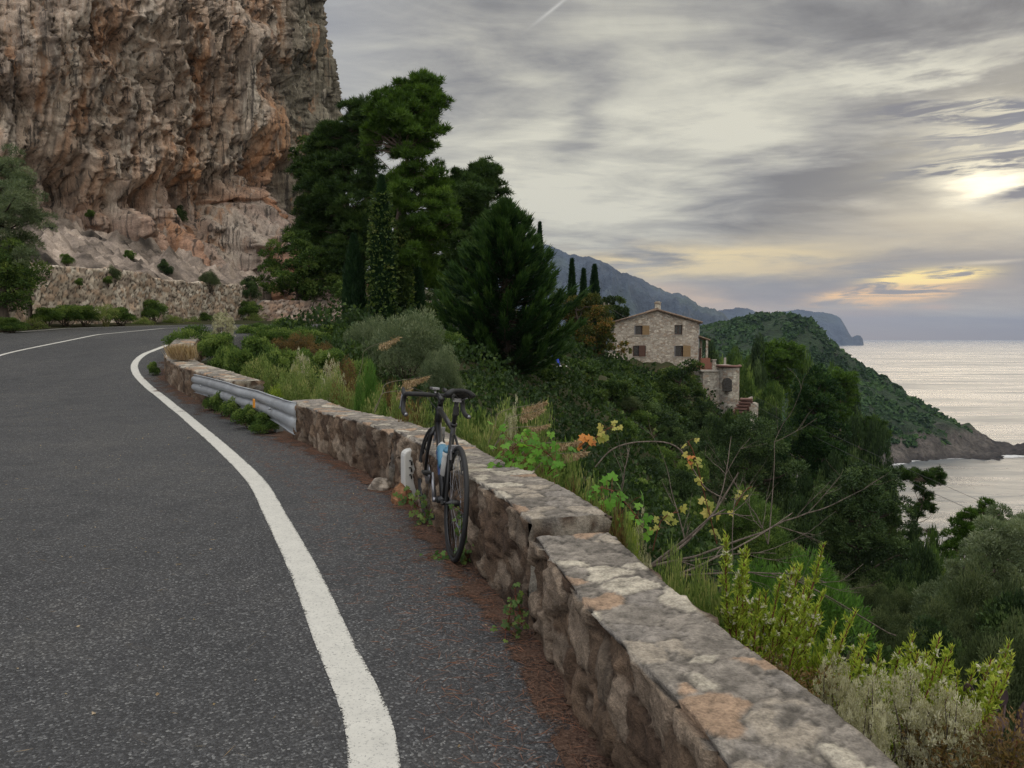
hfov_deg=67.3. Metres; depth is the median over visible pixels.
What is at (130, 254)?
leafy bush
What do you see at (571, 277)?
cypress tree
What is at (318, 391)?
wild herb
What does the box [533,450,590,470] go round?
dry reed
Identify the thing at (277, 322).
leafy shrub
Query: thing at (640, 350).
window
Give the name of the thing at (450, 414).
wild herb
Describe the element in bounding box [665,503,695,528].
evergreen shrub
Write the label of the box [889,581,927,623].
scrub bush
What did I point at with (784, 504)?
evergreen shrub
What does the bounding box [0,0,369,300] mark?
cliff
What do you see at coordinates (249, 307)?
leafy bush
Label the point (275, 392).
yellow broom
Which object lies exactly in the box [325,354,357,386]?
withering herb
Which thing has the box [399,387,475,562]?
bicycle
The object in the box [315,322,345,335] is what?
leafy shrub
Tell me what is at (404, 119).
pine tree
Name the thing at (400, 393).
dry reed
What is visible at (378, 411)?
wild herb
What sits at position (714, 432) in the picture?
evergreen shrub
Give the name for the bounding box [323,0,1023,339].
sky
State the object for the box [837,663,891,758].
seeding clematis
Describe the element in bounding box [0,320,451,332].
verge
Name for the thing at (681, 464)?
leafy shrub
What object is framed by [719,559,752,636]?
feathery plant
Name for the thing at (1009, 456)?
surf
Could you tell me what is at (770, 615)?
yellow broom
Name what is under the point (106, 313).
wild herb
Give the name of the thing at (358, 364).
leafy bush
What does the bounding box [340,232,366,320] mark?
cypress tree
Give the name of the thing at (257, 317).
wild herb
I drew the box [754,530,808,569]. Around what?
leafy shrub
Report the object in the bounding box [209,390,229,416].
leafy bush
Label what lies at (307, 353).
leafy bush
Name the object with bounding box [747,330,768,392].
cypress tree
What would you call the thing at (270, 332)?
leafy shrub
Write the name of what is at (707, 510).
grape vine
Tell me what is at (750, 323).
headland forest
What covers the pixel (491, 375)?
ivy mound
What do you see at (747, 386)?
leafy shrub
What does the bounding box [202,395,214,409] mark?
leafy bush
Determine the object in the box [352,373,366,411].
feathery plant
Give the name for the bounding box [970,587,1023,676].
evergreen shrub
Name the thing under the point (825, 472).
cypress tree
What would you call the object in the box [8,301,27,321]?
retaining wall
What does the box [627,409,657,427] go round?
leafy shrub
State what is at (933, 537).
leafy shrub
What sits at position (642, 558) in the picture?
herb
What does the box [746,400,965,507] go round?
overhead wire
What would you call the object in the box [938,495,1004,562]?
pine tree
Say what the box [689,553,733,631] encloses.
wild herb
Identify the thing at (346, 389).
withering herb
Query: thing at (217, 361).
leafy bush
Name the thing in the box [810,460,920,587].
broadleaf tree
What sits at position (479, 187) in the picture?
pine tree
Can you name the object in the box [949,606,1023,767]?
scrub bush
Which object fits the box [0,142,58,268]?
olive tree
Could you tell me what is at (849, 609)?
bramble cane
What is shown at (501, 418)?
wild herb
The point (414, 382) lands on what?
dry reed
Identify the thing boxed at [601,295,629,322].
broadleaf tree
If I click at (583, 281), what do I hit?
cypress tree
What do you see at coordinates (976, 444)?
headland
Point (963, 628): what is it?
scrub bush
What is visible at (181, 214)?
evergreen shrub
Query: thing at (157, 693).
road debris
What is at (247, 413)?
leafy bush
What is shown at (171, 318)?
wild herb
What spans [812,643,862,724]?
seeding clematis
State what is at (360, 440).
parapet wall
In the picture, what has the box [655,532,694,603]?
wild herb
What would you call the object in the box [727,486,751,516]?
grape vine
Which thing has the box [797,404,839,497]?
evergreen shrub
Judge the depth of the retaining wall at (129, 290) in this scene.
35.56 m
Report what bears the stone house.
on the hillside
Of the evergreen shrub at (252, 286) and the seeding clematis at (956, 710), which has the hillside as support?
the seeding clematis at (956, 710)
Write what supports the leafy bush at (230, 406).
on the road
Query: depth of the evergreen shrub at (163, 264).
40.80 m
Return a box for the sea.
[840,340,1023,561]
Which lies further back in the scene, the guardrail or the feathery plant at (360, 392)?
the guardrail
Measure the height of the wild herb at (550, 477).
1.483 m
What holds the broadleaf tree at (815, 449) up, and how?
on the hillside
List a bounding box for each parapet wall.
[164,334,264,401]
[292,399,422,484]
[392,428,612,628]
[527,532,898,767]
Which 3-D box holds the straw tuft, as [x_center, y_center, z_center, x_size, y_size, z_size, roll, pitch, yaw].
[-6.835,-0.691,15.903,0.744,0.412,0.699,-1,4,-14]
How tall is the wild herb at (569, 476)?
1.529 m
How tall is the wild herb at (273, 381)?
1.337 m
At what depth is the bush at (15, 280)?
25.31 m
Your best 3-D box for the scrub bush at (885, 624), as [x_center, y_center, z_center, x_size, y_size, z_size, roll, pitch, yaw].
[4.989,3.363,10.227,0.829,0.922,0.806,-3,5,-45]
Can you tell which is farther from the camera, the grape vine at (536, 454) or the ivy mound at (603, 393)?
the ivy mound at (603, 393)
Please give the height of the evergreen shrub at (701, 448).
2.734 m
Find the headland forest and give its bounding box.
[699,311,972,454]
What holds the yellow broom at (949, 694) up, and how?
on the hillside
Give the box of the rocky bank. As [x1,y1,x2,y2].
[0,204,272,324]
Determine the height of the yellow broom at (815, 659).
1.182 m
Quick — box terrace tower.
[695,358,741,413]
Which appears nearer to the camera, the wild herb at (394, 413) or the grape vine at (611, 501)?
the grape vine at (611, 501)
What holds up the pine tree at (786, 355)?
on the hillside
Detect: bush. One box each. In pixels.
[0,236,52,331]
[0,317,29,332]
[29,307,65,325]
[47,304,84,326]
[59,253,74,265]
[73,304,101,326]
[74,277,83,288]
[84,209,94,220]
[103,276,112,286]
[104,306,137,325]
[108,264,122,286]
[123,250,136,259]
[140,299,168,323]
[147,361,160,375]
[196,331,240,360]
[198,268,220,292]
[199,312,212,320]
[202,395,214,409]
[206,345,238,369]
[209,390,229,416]
[219,396,240,422]
[223,346,257,375]
[230,404,258,428]
[238,300,262,319]
[239,334,280,361]
[248,411,278,433]
[251,230,343,308]
[252,347,297,387]
[286,135,311,216]
[287,347,321,381]
[312,347,353,376]
[342,313,395,364]
[345,356,383,394]
[361,307,449,385]
[419,343,466,407]
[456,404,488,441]
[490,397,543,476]
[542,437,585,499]
[609,396,643,412]
[750,567,800,590]
[800,565,857,615]
[847,576,901,619]
[857,601,916,653]
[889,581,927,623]
[893,615,953,656]
[908,588,995,658]
[936,551,1023,646]
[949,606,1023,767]
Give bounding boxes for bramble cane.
[595,441,726,499]
[790,577,895,635]
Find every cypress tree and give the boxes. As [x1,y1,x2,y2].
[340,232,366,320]
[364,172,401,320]
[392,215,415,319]
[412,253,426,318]
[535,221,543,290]
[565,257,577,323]
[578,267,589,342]
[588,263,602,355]
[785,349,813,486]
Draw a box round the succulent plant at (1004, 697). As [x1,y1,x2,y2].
[963,672,1023,766]
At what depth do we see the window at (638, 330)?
82.92 m
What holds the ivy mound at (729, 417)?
on the hillside
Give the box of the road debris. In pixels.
[5,389,518,755]
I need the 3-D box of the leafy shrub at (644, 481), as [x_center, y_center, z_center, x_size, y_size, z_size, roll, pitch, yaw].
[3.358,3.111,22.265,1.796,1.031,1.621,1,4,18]
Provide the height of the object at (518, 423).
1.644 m
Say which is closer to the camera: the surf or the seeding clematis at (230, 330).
the seeding clematis at (230, 330)
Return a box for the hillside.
[202,289,1023,765]
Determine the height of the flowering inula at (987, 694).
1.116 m
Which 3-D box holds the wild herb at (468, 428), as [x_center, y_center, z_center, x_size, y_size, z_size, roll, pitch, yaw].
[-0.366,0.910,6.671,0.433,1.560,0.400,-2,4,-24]
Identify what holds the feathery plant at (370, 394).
on the hillside
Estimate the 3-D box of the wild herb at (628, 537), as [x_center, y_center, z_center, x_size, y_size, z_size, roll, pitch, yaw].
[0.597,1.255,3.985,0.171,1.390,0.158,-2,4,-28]
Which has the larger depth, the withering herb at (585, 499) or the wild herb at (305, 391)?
the wild herb at (305, 391)
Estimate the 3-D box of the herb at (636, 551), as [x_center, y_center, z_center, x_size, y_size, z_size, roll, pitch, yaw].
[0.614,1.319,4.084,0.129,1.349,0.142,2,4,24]
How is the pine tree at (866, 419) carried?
on the hillside
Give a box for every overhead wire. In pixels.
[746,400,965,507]
[754,396,1013,515]
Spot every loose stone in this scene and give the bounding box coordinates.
[367,477,392,490]
[391,482,411,504]
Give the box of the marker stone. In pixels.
[401,448,415,501]
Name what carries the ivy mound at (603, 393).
on the hillside
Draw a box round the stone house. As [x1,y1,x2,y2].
[605,301,710,371]
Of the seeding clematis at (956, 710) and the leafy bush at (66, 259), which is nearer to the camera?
the seeding clematis at (956, 710)
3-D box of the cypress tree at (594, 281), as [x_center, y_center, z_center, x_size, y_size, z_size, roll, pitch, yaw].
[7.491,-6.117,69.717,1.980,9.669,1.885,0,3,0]
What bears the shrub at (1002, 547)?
on the hillside
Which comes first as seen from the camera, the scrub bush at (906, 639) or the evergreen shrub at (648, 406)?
the scrub bush at (906, 639)
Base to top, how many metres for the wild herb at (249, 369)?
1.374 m
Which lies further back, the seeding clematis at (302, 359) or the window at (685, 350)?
the window at (685, 350)
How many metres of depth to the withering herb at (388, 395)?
9.54 m
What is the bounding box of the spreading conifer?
[426,195,591,374]
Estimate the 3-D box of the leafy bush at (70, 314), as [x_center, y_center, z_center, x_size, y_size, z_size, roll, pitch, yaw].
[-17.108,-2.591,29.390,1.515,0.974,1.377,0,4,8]
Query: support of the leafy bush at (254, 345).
on the hillside
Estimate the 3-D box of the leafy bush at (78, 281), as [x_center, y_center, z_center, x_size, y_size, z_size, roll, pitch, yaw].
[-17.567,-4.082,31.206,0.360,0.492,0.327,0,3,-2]
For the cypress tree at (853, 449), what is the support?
on the hillside
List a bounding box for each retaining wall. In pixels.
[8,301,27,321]
[29,263,263,324]
[241,299,439,320]
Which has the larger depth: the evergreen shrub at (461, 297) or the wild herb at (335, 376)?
the evergreen shrub at (461, 297)
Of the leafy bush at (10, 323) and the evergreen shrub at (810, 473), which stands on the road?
the leafy bush at (10, 323)
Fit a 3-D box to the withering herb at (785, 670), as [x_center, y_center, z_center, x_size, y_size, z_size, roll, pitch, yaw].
[1.033,1.211,2.835,0.547,0.459,0.542,2,4,33]
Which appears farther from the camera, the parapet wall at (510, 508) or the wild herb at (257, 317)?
the wild herb at (257, 317)
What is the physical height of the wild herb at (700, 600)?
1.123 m
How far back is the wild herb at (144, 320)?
34.67 m
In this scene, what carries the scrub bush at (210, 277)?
on the retaining wall at (129, 290)
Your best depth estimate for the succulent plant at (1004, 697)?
2.98 m
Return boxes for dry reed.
[356,337,400,385]
[374,375,430,409]
[374,386,412,412]
[486,400,548,446]
[493,408,546,450]
[494,424,550,445]
[512,439,580,460]
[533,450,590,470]
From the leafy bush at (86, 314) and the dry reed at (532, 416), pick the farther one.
the leafy bush at (86, 314)
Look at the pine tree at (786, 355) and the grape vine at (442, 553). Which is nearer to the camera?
the grape vine at (442, 553)
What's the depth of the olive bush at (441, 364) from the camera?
18.80 m
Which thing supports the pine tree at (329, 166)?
on the hillside
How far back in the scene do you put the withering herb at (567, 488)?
4.38 m
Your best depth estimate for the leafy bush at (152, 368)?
16.96 m
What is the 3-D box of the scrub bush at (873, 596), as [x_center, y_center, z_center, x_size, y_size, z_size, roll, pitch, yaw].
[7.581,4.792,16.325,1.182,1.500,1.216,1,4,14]
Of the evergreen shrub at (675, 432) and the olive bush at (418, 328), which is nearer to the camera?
the olive bush at (418, 328)
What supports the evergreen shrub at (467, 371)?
on the hillside
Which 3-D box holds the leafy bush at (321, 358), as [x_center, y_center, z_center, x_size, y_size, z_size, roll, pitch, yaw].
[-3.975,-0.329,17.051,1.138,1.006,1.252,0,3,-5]
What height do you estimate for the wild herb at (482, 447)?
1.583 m
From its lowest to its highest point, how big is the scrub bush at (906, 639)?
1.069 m
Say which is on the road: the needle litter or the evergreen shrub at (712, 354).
the needle litter
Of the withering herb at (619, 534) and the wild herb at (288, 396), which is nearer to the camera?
the withering herb at (619, 534)
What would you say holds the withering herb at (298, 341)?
on the hillside
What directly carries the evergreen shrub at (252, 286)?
on the rocky bank
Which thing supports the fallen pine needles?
on the road
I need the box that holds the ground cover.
[241,291,1022,767]
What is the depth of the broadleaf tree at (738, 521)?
19.83 m
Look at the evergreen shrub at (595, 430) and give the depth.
28.14 m
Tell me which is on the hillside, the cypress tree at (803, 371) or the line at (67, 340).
the cypress tree at (803, 371)
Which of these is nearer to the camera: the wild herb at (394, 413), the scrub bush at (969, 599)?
the wild herb at (394, 413)
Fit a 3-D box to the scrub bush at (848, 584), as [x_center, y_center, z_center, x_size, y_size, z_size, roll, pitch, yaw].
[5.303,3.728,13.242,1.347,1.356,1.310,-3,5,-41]
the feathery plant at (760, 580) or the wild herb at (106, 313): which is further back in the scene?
the wild herb at (106, 313)
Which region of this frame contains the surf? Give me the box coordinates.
[892,455,1023,464]
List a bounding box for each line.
[0,326,209,355]
[131,345,400,767]
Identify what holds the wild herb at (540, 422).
on the hillside
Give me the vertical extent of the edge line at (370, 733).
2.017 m
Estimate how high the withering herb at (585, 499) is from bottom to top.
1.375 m
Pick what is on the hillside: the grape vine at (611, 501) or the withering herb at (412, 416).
the withering herb at (412, 416)
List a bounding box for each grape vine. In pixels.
[392,485,433,526]
[419,550,455,560]
[449,503,473,564]
[487,421,576,483]
[490,582,529,642]
[577,433,596,450]
[583,420,622,451]
[586,471,653,541]
[649,504,686,549]
[681,438,721,543]
[686,455,694,470]
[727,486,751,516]
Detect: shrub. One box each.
[157,259,174,275]
[161,324,214,354]
[176,204,188,222]
[234,322,266,334]
[239,275,261,301]
[250,324,294,345]
[271,317,306,328]
[285,325,331,346]
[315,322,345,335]
[425,288,436,299]
[438,329,468,352]
[440,296,473,317]
[458,368,484,384]
[572,419,606,445]
[603,431,630,510]
[605,419,640,443]
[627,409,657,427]
[627,476,658,497]
[634,413,890,600]
[635,393,679,424]
[638,457,672,484]
[648,444,676,467]
[655,420,686,449]
[656,469,701,507]
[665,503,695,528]
[671,466,873,613]
[673,453,709,486]
[674,425,698,448]
[680,441,729,485]
[686,401,719,437]
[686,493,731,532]
[698,413,736,447]
[702,335,720,363]
[704,363,816,543]
[719,345,744,368]
[730,356,756,400]
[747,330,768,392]
[751,469,796,546]
[753,380,786,421]
[753,398,777,422]
[753,407,796,486]
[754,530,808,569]
[774,494,824,565]
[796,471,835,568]
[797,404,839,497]
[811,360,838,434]
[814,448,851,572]
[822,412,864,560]
[841,384,862,454]
[847,416,883,591]
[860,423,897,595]
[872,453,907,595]
[883,559,918,623]
[894,614,977,701]
[902,537,942,593]
[903,507,921,582]
[904,501,1023,629]
[921,523,947,571]
[929,542,945,574]
[939,551,962,579]
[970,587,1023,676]
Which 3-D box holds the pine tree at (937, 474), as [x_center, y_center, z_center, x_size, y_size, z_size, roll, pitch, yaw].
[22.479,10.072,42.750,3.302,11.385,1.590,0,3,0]
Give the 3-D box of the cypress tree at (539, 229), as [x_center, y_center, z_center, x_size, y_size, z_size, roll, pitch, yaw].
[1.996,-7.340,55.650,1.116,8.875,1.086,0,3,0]
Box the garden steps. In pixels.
[733,396,758,427]
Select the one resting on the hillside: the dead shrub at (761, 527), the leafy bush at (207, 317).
the dead shrub at (761, 527)
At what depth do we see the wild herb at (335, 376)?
11.40 m
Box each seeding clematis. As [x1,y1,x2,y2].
[211,309,236,335]
[291,348,310,391]
[320,352,346,401]
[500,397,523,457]
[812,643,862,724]
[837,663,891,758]
[862,657,952,767]
[897,677,989,767]
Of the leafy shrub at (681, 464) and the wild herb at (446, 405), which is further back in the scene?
the leafy shrub at (681, 464)
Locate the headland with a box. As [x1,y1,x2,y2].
[605,314,1023,477]
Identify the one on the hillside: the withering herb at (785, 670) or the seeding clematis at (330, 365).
the seeding clematis at (330, 365)
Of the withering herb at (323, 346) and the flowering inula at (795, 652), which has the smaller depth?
the flowering inula at (795, 652)
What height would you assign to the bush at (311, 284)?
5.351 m
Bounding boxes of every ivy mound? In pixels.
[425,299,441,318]
[482,371,509,387]
[535,368,565,387]
[559,355,572,364]
[567,362,601,382]
[568,357,593,365]
[571,386,609,407]
[594,370,625,381]
[596,377,631,400]
[596,383,646,409]
[625,373,645,388]
[662,381,675,394]
[671,414,691,429]
[713,445,745,487]
[720,407,749,450]
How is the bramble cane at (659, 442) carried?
on the hillside
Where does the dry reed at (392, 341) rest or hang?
on the hillside
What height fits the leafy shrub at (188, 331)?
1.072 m
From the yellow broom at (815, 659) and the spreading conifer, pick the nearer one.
the yellow broom at (815, 659)
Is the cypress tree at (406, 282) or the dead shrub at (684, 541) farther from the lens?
the cypress tree at (406, 282)
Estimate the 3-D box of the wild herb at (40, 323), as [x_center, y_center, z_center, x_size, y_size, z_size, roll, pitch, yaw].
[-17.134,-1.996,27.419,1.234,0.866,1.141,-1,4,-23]
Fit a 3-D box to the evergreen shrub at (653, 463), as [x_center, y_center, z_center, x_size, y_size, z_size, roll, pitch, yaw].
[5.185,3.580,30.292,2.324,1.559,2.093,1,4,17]
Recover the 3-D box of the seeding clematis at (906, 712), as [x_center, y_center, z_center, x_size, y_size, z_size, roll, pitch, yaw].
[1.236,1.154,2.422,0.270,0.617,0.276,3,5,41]
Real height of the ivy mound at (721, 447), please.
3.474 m
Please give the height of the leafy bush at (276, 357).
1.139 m
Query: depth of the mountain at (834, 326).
10811.06 m
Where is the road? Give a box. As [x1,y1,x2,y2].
[0,324,608,767]
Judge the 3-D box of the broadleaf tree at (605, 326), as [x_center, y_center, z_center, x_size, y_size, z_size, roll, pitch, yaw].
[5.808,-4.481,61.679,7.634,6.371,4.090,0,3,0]
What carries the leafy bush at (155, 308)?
on the verge
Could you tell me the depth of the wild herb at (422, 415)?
7.44 m
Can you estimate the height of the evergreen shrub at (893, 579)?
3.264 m
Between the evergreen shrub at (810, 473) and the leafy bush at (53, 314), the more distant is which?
the evergreen shrub at (810, 473)
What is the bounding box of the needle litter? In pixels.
[144,361,613,767]
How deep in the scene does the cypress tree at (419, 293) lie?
36.55 m
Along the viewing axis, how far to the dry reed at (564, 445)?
5.23 m
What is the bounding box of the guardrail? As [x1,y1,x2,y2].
[191,374,296,434]
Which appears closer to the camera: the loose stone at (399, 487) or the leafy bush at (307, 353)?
the loose stone at (399, 487)
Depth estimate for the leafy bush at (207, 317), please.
41.73 m
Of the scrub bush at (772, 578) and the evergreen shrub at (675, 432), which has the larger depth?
the evergreen shrub at (675, 432)
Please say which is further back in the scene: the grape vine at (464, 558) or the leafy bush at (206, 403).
the leafy bush at (206, 403)
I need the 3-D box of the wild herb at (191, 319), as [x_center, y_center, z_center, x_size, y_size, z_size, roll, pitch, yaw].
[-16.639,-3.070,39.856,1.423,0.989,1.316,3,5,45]
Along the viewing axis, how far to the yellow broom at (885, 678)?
3.02 m
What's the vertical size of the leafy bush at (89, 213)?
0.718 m
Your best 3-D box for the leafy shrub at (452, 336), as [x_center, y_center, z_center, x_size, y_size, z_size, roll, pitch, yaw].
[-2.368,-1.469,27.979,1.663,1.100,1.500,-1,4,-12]
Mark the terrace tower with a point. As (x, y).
(722, 380)
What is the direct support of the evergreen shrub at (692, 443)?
on the hillside
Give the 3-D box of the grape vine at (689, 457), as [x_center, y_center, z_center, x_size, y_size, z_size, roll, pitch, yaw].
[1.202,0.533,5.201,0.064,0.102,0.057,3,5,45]
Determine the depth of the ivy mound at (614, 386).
41.58 m
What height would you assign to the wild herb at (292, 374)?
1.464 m
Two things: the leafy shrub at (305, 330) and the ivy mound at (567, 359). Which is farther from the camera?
the ivy mound at (567, 359)
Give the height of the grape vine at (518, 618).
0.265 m
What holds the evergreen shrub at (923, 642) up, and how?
on the hillside
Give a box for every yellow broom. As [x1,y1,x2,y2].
[267,382,283,397]
[748,601,802,678]
[802,632,837,693]
[875,657,899,729]
[930,676,963,733]
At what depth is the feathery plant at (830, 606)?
6.93 m
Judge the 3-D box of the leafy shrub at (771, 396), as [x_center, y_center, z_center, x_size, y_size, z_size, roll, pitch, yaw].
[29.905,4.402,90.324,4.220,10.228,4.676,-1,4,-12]
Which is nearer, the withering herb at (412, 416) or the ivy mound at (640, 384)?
the withering herb at (412, 416)
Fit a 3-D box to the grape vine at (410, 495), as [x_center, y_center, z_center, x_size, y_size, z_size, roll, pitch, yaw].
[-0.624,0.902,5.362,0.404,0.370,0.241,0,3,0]
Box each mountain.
[499,245,728,343]
[718,307,754,319]
[782,309,863,345]
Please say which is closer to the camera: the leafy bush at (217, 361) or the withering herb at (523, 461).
the withering herb at (523, 461)
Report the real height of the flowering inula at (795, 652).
1.309 m
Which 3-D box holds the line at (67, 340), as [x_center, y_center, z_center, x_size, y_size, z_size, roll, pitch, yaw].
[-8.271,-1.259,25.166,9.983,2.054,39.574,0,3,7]
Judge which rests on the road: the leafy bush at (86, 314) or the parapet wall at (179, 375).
the parapet wall at (179, 375)
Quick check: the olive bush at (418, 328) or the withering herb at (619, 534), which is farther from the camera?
the olive bush at (418, 328)
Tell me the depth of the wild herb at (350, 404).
10.00 m
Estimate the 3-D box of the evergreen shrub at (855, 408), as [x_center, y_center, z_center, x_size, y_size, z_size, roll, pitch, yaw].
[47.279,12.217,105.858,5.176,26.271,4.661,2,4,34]
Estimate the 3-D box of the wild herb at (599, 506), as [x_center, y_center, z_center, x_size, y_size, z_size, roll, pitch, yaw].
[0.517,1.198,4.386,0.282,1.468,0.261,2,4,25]
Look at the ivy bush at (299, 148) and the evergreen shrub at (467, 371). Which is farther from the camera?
the ivy bush at (299, 148)
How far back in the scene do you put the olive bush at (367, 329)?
22.06 m
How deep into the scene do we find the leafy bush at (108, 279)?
33.33 m
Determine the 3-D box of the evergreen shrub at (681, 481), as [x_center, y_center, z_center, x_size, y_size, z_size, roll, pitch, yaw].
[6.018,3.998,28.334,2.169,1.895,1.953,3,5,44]
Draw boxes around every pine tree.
[281,93,393,298]
[358,66,461,292]
[425,154,514,302]
[743,336,806,400]
[819,366,860,433]
[839,413,892,449]
[891,464,948,556]
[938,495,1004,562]
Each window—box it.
[633,326,648,335]
[633,345,645,356]
[673,325,682,335]
[674,345,690,356]
[722,378,731,390]
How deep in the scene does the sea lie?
1466.75 m
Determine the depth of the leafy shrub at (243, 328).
24.71 m
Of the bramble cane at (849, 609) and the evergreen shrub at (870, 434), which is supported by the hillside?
the evergreen shrub at (870, 434)
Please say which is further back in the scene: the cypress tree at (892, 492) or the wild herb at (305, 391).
the cypress tree at (892, 492)
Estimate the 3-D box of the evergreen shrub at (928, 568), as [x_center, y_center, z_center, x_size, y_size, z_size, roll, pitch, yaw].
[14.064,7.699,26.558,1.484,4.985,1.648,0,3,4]
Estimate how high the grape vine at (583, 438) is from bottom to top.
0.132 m
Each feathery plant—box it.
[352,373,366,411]
[361,357,388,416]
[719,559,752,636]
[735,554,799,634]
[758,544,882,659]
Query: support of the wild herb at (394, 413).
on the hillside
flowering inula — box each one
[715,530,870,699]
[828,630,1014,767]
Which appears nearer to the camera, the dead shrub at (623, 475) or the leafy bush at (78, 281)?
the dead shrub at (623, 475)
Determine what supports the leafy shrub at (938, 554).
on the hillside
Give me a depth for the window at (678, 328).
82.90 m
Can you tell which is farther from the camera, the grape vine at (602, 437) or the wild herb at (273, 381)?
the wild herb at (273, 381)
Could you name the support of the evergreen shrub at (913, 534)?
on the hillside
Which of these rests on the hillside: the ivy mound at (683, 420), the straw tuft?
the ivy mound at (683, 420)
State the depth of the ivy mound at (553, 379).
35.16 m
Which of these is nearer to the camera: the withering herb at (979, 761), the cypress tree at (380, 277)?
the withering herb at (979, 761)
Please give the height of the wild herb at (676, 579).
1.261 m
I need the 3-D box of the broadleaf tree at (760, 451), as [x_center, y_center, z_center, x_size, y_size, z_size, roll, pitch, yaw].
[10.638,4.767,33.952,4.100,7.505,4.344,-3,5,-44]
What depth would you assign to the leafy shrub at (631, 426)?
31.56 m
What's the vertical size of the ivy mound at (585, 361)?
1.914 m
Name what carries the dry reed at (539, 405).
on the hillside
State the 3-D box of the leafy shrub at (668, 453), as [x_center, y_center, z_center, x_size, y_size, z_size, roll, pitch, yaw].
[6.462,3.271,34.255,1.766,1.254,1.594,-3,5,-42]
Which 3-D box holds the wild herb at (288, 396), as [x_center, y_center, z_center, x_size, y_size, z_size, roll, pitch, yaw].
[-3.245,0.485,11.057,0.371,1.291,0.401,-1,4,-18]
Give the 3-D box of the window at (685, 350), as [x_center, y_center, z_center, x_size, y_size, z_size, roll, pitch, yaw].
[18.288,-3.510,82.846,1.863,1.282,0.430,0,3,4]
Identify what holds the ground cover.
on the hillside
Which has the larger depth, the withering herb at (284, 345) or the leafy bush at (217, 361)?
the withering herb at (284, 345)
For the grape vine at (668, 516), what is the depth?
4.87 m
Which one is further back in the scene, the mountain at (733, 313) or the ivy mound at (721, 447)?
the mountain at (733, 313)
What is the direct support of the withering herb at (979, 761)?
on the hillside
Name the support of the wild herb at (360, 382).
on the hillside
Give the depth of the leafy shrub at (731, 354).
107.77 m
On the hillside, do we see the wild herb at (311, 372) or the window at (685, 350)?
the wild herb at (311, 372)
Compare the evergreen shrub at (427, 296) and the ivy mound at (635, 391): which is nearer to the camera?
the ivy mound at (635, 391)
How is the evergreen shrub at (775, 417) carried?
on the hillside
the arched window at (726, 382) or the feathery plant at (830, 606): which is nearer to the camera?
the feathery plant at (830, 606)
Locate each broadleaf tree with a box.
[552,288,631,357]
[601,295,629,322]
[652,358,708,428]
[702,410,811,551]
[705,483,791,569]
[775,363,852,486]
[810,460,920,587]
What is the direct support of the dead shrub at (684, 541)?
on the hillside
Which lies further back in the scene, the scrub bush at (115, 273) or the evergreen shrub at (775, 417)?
the evergreen shrub at (775, 417)
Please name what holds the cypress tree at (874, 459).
on the hillside
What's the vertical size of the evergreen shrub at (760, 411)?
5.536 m
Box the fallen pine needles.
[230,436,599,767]
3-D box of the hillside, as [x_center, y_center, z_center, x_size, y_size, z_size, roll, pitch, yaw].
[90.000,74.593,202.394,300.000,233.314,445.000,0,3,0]
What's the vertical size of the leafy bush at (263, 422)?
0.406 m
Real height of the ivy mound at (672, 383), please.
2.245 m
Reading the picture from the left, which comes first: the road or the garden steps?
the road
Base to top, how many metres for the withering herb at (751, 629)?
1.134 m
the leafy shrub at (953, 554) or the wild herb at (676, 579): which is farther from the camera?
the leafy shrub at (953, 554)
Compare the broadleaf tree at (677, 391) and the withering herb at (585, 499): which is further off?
the broadleaf tree at (677, 391)
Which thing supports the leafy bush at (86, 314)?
on the verge
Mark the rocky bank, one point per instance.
(90, 248)
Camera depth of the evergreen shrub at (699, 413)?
64.15 m
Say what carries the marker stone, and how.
on the road
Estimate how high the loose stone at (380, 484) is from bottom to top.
0.163 m
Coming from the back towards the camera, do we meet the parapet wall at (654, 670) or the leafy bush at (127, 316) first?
the leafy bush at (127, 316)
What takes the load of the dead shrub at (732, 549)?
on the hillside
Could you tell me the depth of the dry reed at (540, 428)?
5.83 m
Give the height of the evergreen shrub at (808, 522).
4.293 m
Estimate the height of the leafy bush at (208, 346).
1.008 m
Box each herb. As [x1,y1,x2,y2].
[21,317,50,329]
[89,303,121,326]
[131,317,154,324]
[161,314,183,322]
[183,316,200,321]
[240,352,270,391]
[244,312,268,320]
[263,358,290,394]
[272,336,293,350]
[275,374,296,400]
[279,359,308,398]
[285,330,315,354]
[286,369,314,399]
[297,358,331,399]
[308,340,333,354]
[310,378,335,402]
[319,364,347,402]
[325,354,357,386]
[331,374,364,407]
[333,376,358,409]
[347,368,367,402]
[360,383,386,415]
[376,377,399,416]
[386,380,411,419]
[395,389,427,425]
[407,390,431,427]
[424,398,460,437]
[431,402,461,437]
[457,402,492,453]
[472,406,509,460]
[479,394,513,461]
[496,430,532,469]
[516,400,554,479]
[532,447,564,485]
[559,445,601,507]
[565,475,579,494]
[584,491,606,513]
[589,470,620,538]
[610,495,627,548]
[622,506,643,562]
[623,513,638,557]
[631,507,651,568]
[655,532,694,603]
[659,547,682,594]
[687,569,725,622]
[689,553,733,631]
[746,602,766,651]
[747,645,865,732]
[892,700,1023,767]
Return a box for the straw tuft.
[162,343,198,359]
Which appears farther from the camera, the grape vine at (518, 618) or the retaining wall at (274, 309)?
the retaining wall at (274, 309)

